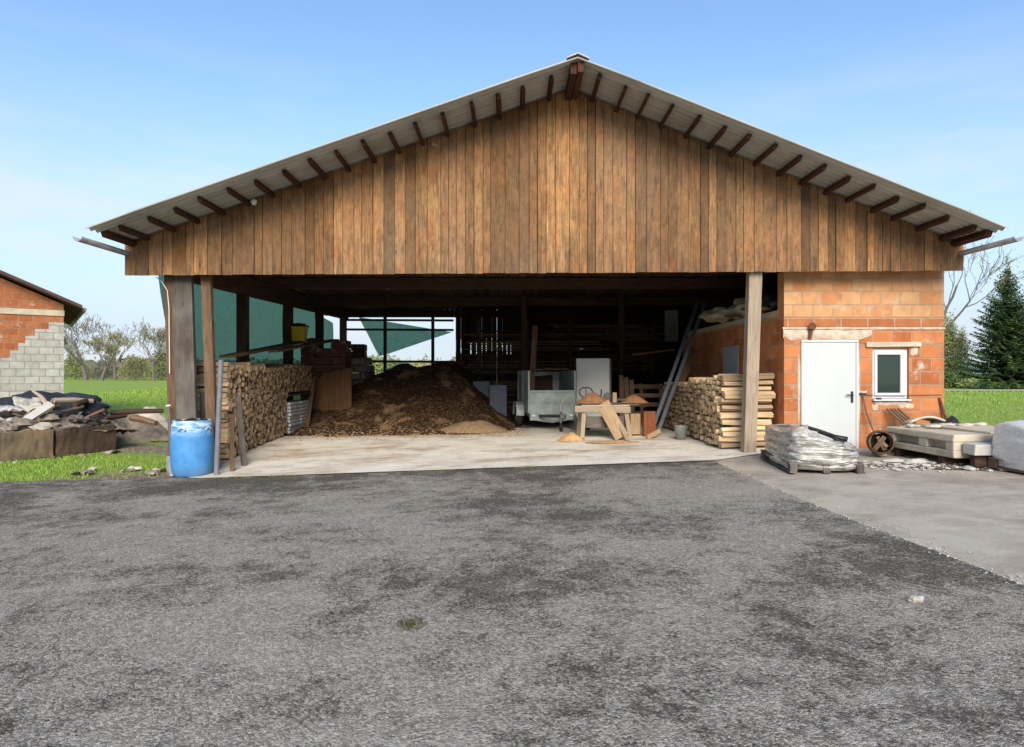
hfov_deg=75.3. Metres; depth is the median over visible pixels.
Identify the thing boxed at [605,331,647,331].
lumber board
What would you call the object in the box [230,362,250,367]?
firewood log
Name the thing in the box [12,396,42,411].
fabric scrap
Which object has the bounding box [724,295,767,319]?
insulation bundle
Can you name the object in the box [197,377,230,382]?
firewood log
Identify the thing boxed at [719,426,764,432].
firewood log
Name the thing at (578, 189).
barn
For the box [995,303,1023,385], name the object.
spruce tree
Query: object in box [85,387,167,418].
grass
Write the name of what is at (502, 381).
lumber board
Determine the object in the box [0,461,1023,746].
yard asphalt
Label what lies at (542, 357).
lumber board
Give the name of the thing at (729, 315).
lumber board
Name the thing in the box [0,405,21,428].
plastic sheet
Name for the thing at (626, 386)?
plank
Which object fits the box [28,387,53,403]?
branch
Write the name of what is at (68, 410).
pole
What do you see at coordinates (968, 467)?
plaster flake
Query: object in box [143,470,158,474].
concrete rubble
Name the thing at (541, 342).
lumber board
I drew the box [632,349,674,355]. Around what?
plank
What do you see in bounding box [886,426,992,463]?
concrete element
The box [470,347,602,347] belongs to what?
lumber board
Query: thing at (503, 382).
lumber board
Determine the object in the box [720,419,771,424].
firewood log
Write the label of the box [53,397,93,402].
pole
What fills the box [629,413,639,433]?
wood block
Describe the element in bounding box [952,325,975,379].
young tree
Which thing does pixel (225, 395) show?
firewood log
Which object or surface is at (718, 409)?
firewood log
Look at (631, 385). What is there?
plank
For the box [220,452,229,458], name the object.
firewood log
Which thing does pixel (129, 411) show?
pole
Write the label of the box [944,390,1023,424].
grass
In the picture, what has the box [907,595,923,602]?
stone
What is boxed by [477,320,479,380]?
rack post
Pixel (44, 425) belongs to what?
concrete rubble
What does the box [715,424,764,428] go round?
firewood log
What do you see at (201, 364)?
firewood log
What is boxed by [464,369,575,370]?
lumber board
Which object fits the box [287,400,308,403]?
paving slab
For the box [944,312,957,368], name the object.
young tree
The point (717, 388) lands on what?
firewood log
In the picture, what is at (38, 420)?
concrete rubble
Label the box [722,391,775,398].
firewood log
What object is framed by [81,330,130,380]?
orchard tree
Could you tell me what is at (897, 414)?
roof batten
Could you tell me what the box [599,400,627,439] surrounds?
plank
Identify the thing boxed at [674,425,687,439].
bucket
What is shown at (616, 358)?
lumber board
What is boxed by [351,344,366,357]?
brick stack
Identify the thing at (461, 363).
board panel
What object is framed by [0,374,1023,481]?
ground
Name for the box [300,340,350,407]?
brick stack
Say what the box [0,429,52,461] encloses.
concrete trough
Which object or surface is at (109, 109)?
sky
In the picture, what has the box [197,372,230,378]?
firewood log
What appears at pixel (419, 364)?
shrub
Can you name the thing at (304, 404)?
paving slab
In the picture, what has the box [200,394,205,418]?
plank
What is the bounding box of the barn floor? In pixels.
[169,413,764,477]
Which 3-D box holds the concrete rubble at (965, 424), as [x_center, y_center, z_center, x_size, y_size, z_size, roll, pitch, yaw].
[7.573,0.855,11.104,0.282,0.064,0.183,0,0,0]
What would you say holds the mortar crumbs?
on the concrete apron
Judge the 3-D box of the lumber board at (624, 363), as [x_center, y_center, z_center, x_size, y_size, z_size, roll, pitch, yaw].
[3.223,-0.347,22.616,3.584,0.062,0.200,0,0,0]
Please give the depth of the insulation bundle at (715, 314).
15.60 m
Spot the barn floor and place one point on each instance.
(537, 444)
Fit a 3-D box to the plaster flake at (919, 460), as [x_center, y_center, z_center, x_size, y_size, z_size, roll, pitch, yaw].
[6.365,1.381,10.400,0.439,0.102,0.272,0,0,-12]
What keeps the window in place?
in the barn
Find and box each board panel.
[449,361,464,366]
[534,375,552,389]
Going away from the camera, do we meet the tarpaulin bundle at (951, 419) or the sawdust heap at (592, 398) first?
the tarpaulin bundle at (951, 419)
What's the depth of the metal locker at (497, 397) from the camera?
19.73 m
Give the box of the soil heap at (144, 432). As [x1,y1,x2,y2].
[113,414,167,442]
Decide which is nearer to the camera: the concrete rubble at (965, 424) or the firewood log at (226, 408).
the concrete rubble at (965, 424)
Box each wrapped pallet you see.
[760,424,864,473]
[987,420,1023,472]
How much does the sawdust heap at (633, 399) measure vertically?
0.198 m
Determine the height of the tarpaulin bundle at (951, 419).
0.444 m
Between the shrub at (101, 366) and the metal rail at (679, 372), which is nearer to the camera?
the metal rail at (679, 372)
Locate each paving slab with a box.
[286,401,299,404]
[286,405,299,408]
[286,408,299,411]
[286,415,298,419]
[286,418,299,422]
[286,422,300,426]
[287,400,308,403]
[287,411,300,415]
[287,425,299,429]
[287,428,299,433]
[297,403,308,406]
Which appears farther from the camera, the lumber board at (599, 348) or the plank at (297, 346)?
the lumber board at (599, 348)
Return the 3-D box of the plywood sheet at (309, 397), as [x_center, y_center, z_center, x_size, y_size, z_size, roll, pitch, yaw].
[-5.560,0.835,18.100,0.251,1.514,1.203,0,0,-7]
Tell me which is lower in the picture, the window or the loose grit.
the loose grit
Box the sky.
[0,0,1023,364]
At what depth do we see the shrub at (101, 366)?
107.64 m
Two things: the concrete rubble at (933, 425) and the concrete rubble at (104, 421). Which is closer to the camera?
the concrete rubble at (933, 425)
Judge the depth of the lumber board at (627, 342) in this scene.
22.49 m
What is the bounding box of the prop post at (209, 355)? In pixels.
[200,275,219,469]
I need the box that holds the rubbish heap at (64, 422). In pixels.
[0,416,136,434]
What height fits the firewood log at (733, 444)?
0.133 m
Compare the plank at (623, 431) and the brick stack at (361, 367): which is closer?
the plank at (623, 431)
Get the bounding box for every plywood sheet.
[303,376,314,426]
[312,368,351,409]
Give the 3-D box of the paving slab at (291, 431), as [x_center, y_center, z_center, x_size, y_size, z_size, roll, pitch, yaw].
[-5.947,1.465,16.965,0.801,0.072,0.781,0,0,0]
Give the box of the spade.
[166,404,171,474]
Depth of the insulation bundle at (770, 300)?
13.35 m
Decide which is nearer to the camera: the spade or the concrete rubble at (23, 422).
the spade
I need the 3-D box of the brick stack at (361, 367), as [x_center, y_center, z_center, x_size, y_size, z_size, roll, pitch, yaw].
[-5.101,0.521,20.900,1.202,2.034,0.938,0,0,5]
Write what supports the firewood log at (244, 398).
on the firewood log
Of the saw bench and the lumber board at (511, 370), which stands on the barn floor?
the saw bench
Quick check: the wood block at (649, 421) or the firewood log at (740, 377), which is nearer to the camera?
the firewood log at (740, 377)
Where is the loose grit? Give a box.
[712,461,1020,583]
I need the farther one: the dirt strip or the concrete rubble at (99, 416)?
the concrete rubble at (99, 416)
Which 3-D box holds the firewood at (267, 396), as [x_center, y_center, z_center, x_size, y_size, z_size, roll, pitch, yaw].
[-6.101,0.694,16.223,1.114,1.939,4.654,0,0,0]
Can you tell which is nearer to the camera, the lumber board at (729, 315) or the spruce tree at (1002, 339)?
the lumber board at (729, 315)
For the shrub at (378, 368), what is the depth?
51.55 m
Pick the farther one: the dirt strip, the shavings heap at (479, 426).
the shavings heap at (479, 426)
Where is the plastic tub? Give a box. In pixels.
[291,323,308,340]
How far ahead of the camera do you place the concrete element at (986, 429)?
10.69 m
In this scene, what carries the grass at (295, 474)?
on the yard asphalt
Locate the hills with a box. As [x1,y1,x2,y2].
[93,360,985,373]
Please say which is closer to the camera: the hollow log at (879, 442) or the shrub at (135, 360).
the hollow log at (879, 442)
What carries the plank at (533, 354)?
on the car trailer
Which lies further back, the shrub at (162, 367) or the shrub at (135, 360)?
the shrub at (135, 360)
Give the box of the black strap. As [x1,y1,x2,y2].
[808,426,847,442]
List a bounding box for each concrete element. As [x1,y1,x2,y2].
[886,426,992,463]
[922,423,993,434]
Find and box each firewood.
[242,363,311,451]
[661,381,702,438]
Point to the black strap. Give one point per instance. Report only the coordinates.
(842, 439)
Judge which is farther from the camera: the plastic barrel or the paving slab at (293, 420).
the paving slab at (293, 420)
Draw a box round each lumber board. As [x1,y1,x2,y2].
[464,367,575,367]
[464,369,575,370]
[465,354,597,355]
[466,349,609,349]
[467,341,599,342]
[467,364,575,365]
[468,359,566,359]
[469,344,603,344]
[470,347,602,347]
[471,357,610,357]
[471,361,575,361]
[472,371,558,372]
[473,336,594,337]
[473,374,517,374]
[474,331,604,331]
[475,339,602,341]
[480,377,517,377]
[480,380,611,381]
[490,382,517,383]
[546,348,656,348]
[547,356,661,357]
[548,358,659,359]
[554,329,649,329]
[554,362,659,363]
[598,354,646,355]
[600,342,656,342]
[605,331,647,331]
[611,366,649,366]
[611,368,660,369]
[611,371,666,371]
[611,373,649,374]
[724,314,742,316]
[761,307,771,310]
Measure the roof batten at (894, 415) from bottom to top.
0.324 m
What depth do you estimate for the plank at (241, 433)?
12.76 m
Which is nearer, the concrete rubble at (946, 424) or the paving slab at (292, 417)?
the concrete rubble at (946, 424)
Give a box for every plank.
[23,401,54,419]
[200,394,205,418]
[219,338,321,357]
[230,413,234,471]
[235,396,246,465]
[268,339,338,352]
[530,325,537,389]
[531,368,568,369]
[545,367,564,368]
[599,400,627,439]
[618,423,629,440]
[619,375,624,426]
[624,377,628,396]
[629,380,634,412]
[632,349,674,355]
[646,428,660,438]
[672,346,697,399]
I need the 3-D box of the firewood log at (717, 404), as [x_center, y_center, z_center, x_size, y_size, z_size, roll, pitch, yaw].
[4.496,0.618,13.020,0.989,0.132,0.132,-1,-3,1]
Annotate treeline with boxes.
[64,354,455,376]
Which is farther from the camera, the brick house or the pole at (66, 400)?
the brick house
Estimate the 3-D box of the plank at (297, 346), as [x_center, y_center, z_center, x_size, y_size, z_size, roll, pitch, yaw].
[-5.512,-0.773,17.951,0.246,0.563,4.709,0,0,3]
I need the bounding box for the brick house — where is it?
[0,270,86,397]
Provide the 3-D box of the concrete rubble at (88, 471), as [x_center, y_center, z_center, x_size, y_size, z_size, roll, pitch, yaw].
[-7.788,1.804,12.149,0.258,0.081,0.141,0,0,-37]
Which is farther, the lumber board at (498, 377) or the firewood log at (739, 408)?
the lumber board at (498, 377)
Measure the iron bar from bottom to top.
0.934 m
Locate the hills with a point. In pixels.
(449, 360)
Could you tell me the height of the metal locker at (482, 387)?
1.250 m
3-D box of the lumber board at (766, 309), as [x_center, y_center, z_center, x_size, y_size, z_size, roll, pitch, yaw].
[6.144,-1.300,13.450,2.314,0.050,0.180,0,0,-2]
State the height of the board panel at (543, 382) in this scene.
0.981 m
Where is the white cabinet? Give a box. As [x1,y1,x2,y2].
[576,358,610,415]
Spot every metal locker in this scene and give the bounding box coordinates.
[473,381,489,397]
[489,384,506,415]
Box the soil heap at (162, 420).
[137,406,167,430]
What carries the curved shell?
on the rubble heap at (892, 450)
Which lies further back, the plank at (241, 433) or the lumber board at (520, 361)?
the lumber board at (520, 361)
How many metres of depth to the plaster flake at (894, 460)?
10.49 m
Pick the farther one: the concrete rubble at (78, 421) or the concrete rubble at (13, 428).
the concrete rubble at (78, 421)
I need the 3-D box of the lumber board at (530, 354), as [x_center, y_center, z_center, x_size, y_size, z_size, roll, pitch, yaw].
[0.646,-0.615,22.018,4.382,0.048,0.200,0,0,0]
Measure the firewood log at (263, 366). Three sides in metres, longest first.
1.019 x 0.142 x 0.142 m
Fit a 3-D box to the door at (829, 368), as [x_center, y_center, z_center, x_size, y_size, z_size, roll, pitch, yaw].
[5.945,0.385,12.420,1.070,2.030,0.122,0,0,0]
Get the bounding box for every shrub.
[64,350,92,379]
[88,358,124,378]
[115,351,155,379]
[144,346,166,379]
[368,352,399,373]
[406,354,442,366]
[944,370,965,387]
[955,378,985,388]
[962,381,1023,388]
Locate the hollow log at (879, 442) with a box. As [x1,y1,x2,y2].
[866,430,894,453]
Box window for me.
[872,349,911,400]
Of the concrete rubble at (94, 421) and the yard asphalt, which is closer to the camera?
the yard asphalt
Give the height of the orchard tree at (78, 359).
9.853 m
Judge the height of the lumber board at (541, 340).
0.058 m
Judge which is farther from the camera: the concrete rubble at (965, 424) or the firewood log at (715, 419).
the firewood log at (715, 419)
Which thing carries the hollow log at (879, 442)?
on the concrete apron
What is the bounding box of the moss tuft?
[396,615,426,630]
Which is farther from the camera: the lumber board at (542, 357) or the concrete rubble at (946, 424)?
the lumber board at (542, 357)
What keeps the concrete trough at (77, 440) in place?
on the ground at (89, 386)
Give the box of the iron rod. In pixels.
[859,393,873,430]
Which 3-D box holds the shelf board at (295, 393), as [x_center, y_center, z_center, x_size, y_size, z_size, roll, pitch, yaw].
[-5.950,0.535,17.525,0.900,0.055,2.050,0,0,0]
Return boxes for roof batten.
[886,408,902,422]
[890,408,905,421]
[894,408,907,419]
[897,408,915,422]
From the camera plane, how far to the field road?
49.19 m
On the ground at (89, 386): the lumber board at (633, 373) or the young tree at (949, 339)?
the young tree at (949, 339)
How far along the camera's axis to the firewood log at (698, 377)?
15.17 m
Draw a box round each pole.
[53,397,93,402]
[59,405,83,414]
[72,398,95,406]
[104,414,126,419]
[110,409,163,414]
[129,415,158,425]
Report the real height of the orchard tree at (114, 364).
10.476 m
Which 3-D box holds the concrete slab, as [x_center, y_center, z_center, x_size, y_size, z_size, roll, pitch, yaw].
[7.021,1.180,9.704,0.734,0.349,0.269,0,0,-2]
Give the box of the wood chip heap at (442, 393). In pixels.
[284,361,532,436]
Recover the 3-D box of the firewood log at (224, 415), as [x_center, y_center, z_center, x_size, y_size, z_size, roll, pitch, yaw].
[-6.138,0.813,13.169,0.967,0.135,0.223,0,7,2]
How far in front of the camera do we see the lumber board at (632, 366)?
22.50 m
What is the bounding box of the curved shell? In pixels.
[900,416,945,424]
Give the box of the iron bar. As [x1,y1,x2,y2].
[938,397,946,418]
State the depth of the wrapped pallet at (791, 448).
9.71 m
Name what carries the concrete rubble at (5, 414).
on the rubbish heap at (64, 422)
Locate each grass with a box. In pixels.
[0,441,167,481]
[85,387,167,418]
[173,466,556,478]
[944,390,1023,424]
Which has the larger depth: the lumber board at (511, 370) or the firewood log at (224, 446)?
the lumber board at (511, 370)
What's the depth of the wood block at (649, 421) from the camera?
15.25 m
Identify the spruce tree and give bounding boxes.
[948,266,1023,386]
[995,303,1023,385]
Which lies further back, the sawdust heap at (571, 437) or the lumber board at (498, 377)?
the lumber board at (498, 377)
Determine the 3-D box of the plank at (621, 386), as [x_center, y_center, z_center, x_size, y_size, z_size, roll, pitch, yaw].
[2.983,0.742,18.053,0.134,1.399,0.328,0,0,0]
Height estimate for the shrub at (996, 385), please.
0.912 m
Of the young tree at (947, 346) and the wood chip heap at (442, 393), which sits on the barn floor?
the wood chip heap at (442, 393)
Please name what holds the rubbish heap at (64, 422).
on the ground at (89, 386)
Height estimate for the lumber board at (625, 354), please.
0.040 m
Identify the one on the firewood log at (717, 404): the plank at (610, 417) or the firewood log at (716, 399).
the firewood log at (716, 399)
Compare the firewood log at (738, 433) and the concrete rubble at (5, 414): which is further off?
the concrete rubble at (5, 414)
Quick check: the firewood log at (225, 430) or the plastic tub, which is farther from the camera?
the plastic tub
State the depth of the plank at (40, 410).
14.97 m
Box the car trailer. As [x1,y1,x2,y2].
[513,371,575,431]
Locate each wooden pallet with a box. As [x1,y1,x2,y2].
[618,384,662,424]
[643,385,663,419]
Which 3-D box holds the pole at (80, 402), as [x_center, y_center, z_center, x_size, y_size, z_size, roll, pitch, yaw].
[-10.680,0.721,16.596,0.147,0.215,0.815,0,0,-3]
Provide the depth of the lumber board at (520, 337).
21.90 m
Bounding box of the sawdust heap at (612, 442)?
[586,440,638,443]
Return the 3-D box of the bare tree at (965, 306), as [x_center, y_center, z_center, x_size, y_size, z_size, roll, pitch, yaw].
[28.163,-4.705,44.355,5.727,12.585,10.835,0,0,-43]
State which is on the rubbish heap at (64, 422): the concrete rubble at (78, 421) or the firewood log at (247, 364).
the concrete rubble at (78, 421)
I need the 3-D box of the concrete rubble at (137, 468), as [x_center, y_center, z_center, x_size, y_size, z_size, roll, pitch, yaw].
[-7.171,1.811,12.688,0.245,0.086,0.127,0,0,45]
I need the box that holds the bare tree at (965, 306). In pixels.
[944,210,1023,331]
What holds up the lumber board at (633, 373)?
on the rack bearer
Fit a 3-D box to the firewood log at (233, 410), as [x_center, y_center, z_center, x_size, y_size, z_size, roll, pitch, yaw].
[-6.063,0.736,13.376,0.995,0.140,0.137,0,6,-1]
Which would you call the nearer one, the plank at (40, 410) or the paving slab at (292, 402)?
the plank at (40, 410)
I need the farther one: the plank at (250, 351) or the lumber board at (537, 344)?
the lumber board at (537, 344)
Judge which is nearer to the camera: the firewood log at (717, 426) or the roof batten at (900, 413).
the roof batten at (900, 413)
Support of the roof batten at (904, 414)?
on the rubble heap at (892, 450)
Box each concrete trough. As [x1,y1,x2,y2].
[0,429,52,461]
[53,424,116,455]
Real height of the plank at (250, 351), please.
0.743 m
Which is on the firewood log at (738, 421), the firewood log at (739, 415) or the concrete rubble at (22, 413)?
the firewood log at (739, 415)
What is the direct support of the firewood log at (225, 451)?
on the firewood log at (224, 456)
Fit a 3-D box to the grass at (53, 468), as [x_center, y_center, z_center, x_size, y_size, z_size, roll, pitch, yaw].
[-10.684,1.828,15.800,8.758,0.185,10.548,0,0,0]
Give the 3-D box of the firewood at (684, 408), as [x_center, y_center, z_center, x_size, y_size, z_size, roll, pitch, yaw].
[4.490,0.811,15.869,1.111,1.247,3.573,0,0,0]
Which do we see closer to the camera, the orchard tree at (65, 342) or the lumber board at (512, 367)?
the lumber board at (512, 367)
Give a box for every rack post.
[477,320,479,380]
[480,323,481,378]
[644,323,646,409]
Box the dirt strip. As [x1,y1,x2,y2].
[865,462,997,469]
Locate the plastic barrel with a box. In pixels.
[170,418,213,477]
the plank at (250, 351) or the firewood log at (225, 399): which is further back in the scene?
the plank at (250, 351)
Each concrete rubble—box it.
[0,411,15,417]
[5,425,20,430]
[8,418,36,426]
[13,411,27,416]
[26,422,51,429]
[35,417,46,422]
[39,413,58,421]
[47,411,60,416]
[70,418,82,423]
[80,470,93,473]
[86,418,100,425]
[89,414,103,419]
[100,419,112,424]
[132,466,141,470]
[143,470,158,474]
[150,435,167,441]
[904,424,920,427]
[924,424,941,427]
[939,423,954,425]
[956,423,974,425]
[972,422,986,424]
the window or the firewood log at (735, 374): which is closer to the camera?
the window
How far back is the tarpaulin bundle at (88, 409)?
16.73 m
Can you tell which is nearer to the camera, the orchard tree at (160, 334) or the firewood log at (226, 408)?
the firewood log at (226, 408)
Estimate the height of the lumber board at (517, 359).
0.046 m
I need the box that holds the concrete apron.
[709,448,1023,584]
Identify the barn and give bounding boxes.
[72,53,1023,455]
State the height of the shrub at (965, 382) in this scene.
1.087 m
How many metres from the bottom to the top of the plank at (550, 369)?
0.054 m
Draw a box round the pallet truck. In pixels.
[565,387,592,429]
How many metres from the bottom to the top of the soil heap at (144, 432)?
0.771 m
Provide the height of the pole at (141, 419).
0.262 m
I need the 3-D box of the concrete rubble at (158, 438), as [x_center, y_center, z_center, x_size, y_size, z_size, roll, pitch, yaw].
[-9.407,1.758,17.895,0.616,0.210,0.307,0,0,-8]
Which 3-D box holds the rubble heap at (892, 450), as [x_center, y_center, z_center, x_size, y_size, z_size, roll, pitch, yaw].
[7.276,1.212,11.838,1.389,0.664,0.711,0,0,0]
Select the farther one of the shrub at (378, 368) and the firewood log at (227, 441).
the shrub at (378, 368)
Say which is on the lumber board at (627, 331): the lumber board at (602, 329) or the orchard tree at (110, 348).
the lumber board at (602, 329)
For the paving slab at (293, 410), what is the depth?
16.81 m
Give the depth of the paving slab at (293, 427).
16.86 m
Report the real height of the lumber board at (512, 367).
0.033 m
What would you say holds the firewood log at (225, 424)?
on the firewood log at (225, 430)
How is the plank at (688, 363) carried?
on the firewood at (684, 408)
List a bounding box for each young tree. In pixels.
[944,308,964,377]
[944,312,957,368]
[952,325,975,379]
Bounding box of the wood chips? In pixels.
[280,413,524,440]
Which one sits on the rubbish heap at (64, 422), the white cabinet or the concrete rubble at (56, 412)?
the concrete rubble at (56, 412)
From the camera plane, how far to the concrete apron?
7.59 m
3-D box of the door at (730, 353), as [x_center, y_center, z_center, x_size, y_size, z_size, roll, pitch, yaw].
[5.120,0.430,15.500,0.050,2.140,1.080,0,0,0]
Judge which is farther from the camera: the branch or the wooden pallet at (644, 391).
the wooden pallet at (644, 391)
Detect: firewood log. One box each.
[196,362,230,366]
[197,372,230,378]
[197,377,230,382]
[197,382,231,387]
[197,388,230,392]
[197,393,229,397]
[198,367,230,373]
[198,398,229,402]
[198,400,231,406]
[198,405,231,411]
[198,411,227,418]
[198,417,228,421]
[220,438,229,443]
[220,443,228,448]
[220,448,229,453]
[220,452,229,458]
[221,422,229,427]
[221,428,229,433]
[221,432,229,438]
[226,407,235,412]
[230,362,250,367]
[236,367,241,374]
[242,394,247,400]
[250,364,265,368]
[688,377,712,382]
[713,396,723,402]
[713,417,741,422]
[715,403,766,406]
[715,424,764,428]
[716,386,767,390]
[716,406,767,412]
[717,435,764,441]
[718,374,766,379]
[718,386,770,392]
[718,412,773,418]
[718,441,765,447]
[719,398,771,403]
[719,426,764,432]
[720,373,774,380]
[720,405,772,410]
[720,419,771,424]
[720,431,764,436]
[721,380,772,385]
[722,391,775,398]
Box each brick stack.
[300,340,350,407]
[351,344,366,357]
[351,357,372,385]
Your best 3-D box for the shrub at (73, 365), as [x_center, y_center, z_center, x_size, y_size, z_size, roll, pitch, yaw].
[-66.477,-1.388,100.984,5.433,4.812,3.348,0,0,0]
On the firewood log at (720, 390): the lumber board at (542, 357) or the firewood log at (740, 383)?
the firewood log at (740, 383)
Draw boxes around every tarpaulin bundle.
[0,390,64,413]
[56,395,111,416]
[60,392,108,414]
[930,416,959,423]
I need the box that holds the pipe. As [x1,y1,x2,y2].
[213,360,223,474]
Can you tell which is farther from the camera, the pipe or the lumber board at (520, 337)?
the lumber board at (520, 337)
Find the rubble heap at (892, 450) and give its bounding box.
[890,423,921,451]
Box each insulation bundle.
[698,307,732,323]
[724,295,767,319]
[761,291,777,311]
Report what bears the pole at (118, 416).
on the rubbish heap at (64, 422)
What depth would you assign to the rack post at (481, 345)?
22.86 m
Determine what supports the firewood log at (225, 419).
on the firewood log at (225, 424)
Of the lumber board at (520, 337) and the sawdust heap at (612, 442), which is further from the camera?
the lumber board at (520, 337)
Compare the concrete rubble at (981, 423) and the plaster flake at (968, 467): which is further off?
the concrete rubble at (981, 423)
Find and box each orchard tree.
[64,317,101,379]
[64,331,91,378]
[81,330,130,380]
[83,312,138,379]
[130,317,165,380]
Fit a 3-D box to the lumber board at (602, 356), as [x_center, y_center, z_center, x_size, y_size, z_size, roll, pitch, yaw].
[3.131,-0.558,22.603,3.898,0.044,0.200,0,0,0]
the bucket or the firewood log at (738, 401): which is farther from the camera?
the bucket
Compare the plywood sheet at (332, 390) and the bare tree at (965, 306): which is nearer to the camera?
the plywood sheet at (332, 390)
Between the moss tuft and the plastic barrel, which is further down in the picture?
the moss tuft
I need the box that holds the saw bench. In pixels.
[574,389,638,437]
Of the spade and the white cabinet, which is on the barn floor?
the white cabinet
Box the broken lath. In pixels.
[73,412,82,421]
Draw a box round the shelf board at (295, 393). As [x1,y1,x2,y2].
[288,392,314,395]
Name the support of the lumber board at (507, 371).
on the lumber board at (496, 374)
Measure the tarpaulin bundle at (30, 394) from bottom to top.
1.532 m
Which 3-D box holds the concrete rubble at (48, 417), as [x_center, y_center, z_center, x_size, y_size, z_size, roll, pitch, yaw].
[-10.584,1.006,15.184,0.384,0.193,0.398,0,0,35]
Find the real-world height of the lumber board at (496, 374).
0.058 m
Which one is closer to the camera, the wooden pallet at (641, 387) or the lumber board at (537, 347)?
the wooden pallet at (641, 387)
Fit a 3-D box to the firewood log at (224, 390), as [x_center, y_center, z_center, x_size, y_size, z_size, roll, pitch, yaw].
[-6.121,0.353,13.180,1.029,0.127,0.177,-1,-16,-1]
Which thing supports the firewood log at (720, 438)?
on the firewood log at (733, 444)
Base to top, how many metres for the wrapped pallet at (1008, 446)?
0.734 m
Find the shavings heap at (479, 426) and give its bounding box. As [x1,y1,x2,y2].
[441,420,508,432]
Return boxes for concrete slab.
[963,442,991,466]
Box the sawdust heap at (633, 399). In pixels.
[620,395,648,402]
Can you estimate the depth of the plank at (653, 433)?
14.89 m
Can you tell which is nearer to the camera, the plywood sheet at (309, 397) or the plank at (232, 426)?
the plank at (232, 426)
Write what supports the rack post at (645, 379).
on the barn floor
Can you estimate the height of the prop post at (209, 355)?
3.725 m
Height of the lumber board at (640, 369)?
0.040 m
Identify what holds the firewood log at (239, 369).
on the firewood log
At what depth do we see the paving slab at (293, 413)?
16.84 m
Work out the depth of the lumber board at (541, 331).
21.90 m
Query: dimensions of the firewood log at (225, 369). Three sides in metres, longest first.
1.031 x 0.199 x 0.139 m
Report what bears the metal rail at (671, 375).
on the barn floor
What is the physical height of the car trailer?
1.547 m
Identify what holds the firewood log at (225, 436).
on the firewood log at (227, 441)
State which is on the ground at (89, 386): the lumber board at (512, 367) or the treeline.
the treeline
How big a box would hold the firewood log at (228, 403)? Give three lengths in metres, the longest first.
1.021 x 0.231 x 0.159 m
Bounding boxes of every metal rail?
[656,301,698,422]
[656,301,706,435]
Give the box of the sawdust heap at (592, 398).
[576,392,611,403]
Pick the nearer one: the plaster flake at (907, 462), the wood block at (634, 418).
the plaster flake at (907, 462)
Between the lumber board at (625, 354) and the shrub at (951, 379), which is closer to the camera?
the lumber board at (625, 354)
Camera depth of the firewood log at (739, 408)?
12.73 m
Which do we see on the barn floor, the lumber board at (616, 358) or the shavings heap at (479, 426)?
the shavings heap at (479, 426)
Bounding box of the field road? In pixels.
[945,390,1023,390]
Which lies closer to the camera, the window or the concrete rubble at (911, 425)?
the concrete rubble at (911, 425)
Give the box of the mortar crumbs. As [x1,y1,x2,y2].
[859,459,1011,474]
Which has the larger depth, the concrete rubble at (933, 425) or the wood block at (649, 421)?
the wood block at (649, 421)
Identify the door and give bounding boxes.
[723,345,738,373]
[801,340,858,447]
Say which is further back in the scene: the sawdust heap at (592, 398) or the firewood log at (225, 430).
the sawdust heap at (592, 398)
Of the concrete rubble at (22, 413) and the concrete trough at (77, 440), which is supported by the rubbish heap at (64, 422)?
the concrete rubble at (22, 413)
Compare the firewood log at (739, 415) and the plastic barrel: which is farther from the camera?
the firewood log at (739, 415)
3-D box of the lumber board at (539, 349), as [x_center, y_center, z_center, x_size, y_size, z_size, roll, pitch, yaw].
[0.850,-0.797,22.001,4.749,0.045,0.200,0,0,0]
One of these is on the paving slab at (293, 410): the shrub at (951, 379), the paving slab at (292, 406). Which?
the paving slab at (292, 406)
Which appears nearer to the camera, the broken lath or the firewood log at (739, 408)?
the firewood log at (739, 408)
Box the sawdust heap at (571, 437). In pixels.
[557,432,584,441]
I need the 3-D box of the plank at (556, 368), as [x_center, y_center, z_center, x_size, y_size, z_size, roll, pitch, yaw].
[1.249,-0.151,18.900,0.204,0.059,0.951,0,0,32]
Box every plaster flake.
[882,458,903,462]
[903,458,931,463]
[903,461,914,463]
[962,466,975,470]
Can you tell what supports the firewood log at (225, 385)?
on the firewood log at (224, 390)
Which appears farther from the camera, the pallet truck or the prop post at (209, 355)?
the pallet truck
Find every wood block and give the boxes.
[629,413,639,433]
[643,411,655,435]
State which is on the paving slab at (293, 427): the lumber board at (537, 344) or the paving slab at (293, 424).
the paving slab at (293, 424)
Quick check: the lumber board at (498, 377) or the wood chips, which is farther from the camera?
the lumber board at (498, 377)
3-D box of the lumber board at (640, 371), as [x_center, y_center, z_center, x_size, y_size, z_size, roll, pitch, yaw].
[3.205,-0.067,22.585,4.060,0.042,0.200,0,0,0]
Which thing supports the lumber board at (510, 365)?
on the lumber board at (512, 367)
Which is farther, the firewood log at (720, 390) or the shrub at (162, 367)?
the shrub at (162, 367)

